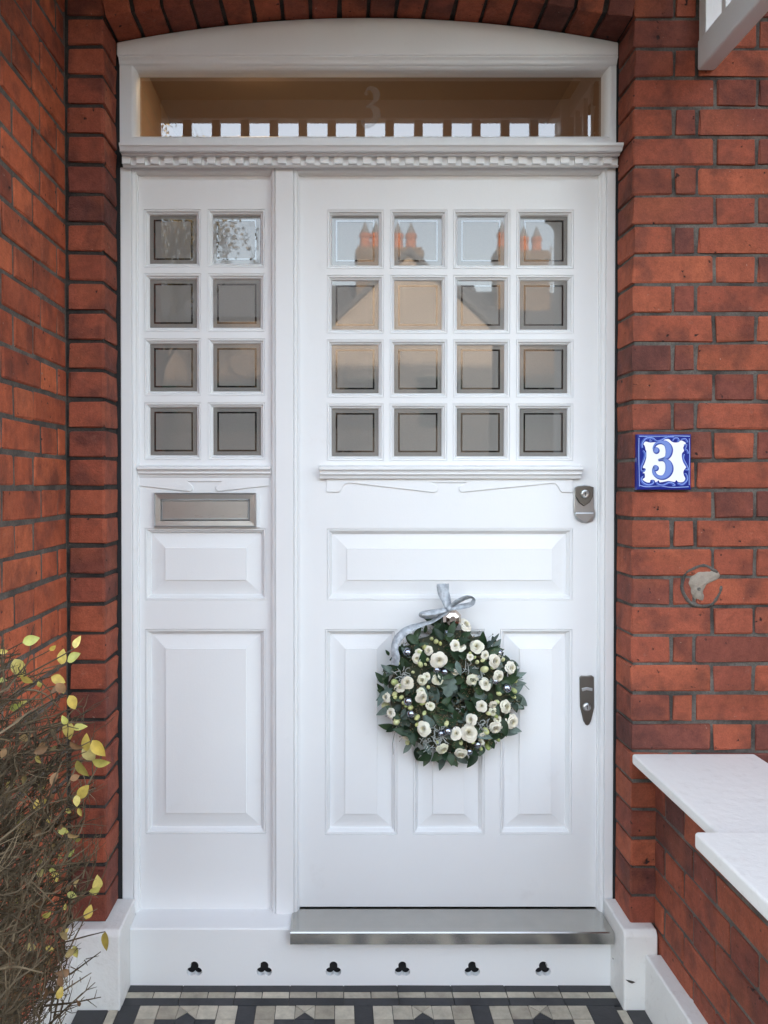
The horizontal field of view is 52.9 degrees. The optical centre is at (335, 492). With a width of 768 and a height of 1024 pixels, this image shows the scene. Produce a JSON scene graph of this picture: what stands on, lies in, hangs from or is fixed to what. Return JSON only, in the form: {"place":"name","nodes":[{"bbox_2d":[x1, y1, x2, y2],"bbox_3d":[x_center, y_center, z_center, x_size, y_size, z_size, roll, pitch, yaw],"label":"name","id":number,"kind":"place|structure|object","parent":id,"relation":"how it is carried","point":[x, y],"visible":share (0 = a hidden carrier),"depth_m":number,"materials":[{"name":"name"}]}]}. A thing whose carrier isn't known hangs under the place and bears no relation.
{"place":"outdoors","nodes":[
{"label":"outdoors","id":0,"kind":"place"},
{"bbox_2d":[71,985,651,1023],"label":"porch floor","id":1,"kind":"structure","parent":0,"point":[398,1004],"depth_m":2.10,"materials":[{"name":"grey tile"}]},
{"bbox_2d":[65,899,134,1010],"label":"pier plinth","id":2,"kind":"structure","parent":1,"relation":"on","point":[109,970],"depth_m":2.09,"materials":[{"name":"paint"}]},
{"bbox_2d":[115,18,623,985],"bbox_3d":[0.090,0.019,2.271,1.456,2.761,0.202,0,1,0],"label":"door frame","id":3,"kind":"object","parent":1,"relation":"on","point":[213,948],"visible":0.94,"depth_m":2.23,"materials":[{"name":"white paint"}]},
{"bbox_2d":[137,176,270,908],"bbox_3d":[-0.385,0.149,2.279,0.396,2.162,0.086,0,1,0],"label":"side light","id":4,"kind":"object","parent":3,"relation":"attached to","point":[204,470],"visible":0.99,"depth_m":2.27,"materials":[{"name":"white paint"}]},
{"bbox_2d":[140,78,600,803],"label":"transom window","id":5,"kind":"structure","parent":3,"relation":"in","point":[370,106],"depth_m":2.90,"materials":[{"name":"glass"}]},
{"bbox_2d":[299,176,598,906],"bbox_3d":[0.330,0.145,2.261,0.876,2.154,0.122,0,1,0],"label":"front door","id":6,"kind":"structure","parent":3,"relation":"attached to","point":[448,379],"depth_m":2.27,"materials":[{"name":"white paint"}]},
{"bbox_2d":[375,584,526,770],"bbox_3d":[0.338,0.538,2.214,0.449,0.553,0.126,0,1,0],"label":"wreath","id":7,"kind":"object","parent":6,"relation":"attached to","point":[437,669],"visible":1,"depth_m":2.19,"materials":[{"name":"green plant"}]},
{"bbox_2d":[290,907,613,943],"bbox_3d":[0.325,1.244,2.224,0.906,0.036,0.144,0,1,0],"label":"threshold","id":8,"kind":"object","parent":3,"relation":"attached to","point":[450,925],"visible":0.83,"depth_m":2.19,"materials":[{"name":"metal"}]},
{"bbox_2d":[604,899,656,1010],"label":"pier plinth","id":9,"kind":"structure","parent":1,"relation":"on","point":[633,945],"depth_m":2.09,"materials":[{"name":"paint"}]},
{"bbox_3d":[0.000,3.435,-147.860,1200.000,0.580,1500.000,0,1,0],"label":"ground","id":10,"kind":"structure","parent":0,"visible":0},
{"bbox_2d":[0,0,67,1021],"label":"porch wall","id":11,"kind":"structure","parent":10,"relation":"on","point":[33,510],"depth_m":1.88,"materials":[{"name":"brick"}]},
{"bbox_2d":[23,955,76,1023],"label":"skirting","id":12,"kind":"object","parent":11,"relation":"attached to","point":[68,1018],"visible":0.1,"depth_m":2.02,"materials":[{"name":"paint"}]},
{"bbox_2d":[0,624,119,1023],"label":"hedge","id":13,"kind":"object","parent":10,"relation":"on","point":[12,987],"visible":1,"depth_m":1.15,"materials":[{"name":"brown plant"}]},
{"bbox_2d":[65,0,118,920],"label":"brick pier","id":14,"kind":"structure","parent":10,"relation":"on","point":[91,273],"depth_m":2.11,"materials":[{"name":"red brick"}]},
{"bbox_2d":[103,0,634,42],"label":"brick arch","id":15,"kind":"structure","parent":14,"relation":"on","point":[607,20],"depth_m":2.15,"materials":[{"name":"red brick"}]},
{"bbox_2d":[615,0,767,927],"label":"brick wall","id":16,"kind":"structure","parent":10,"relation":"on","point":[692,345],"depth_m":2.11,"materials":[{"name":"red brick"}]},
{"bbox_2d":[635,434,690,489],"bbox_3d":[0.893,-0.084,2.101,0.147,0.151,0.019,0,1,0],"label":"number tile","id":17,"kind":"object","parent":16,"relation":"attached to","point":[662,461],"visible":1,"depth_m":2.09,"materials":[{"name":"blue ceramic"}]},
{"bbox_2d":[680,564,722,607],"bbox_3d":[1.003,0.255,2.115,0.119,0.123,0.015,0,1,0],"label":"wall scar","id":18,"kind":"object","parent":16,"relation":"attached to","point":[698,581],"depth_m":2.11,"materials":[{"name":"paint"}]},
{"bbox_2d":[698,0,767,69],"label":"porch canopy","id":19,"kind":"object","parent":16,"relation":"attached to","point":[726,27],"visible":1,"depth_m":1.97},
{"bbox_2d":[632,754,767,1023],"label":"wall","id":20,"kind":"structure","parent":10,"relation":"on","point":[711,887],"depth_m":1.81,"materials":[{"name":"brick"}]},
{"bbox_2d":[645,955,707,1023],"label":"skirting","id":21,"kind":"object","parent":20,"relation":"attached to","point":[668,1000],"visible":1,"depth_m":1.97,"materials":[{"name":"paint"}]}
]}

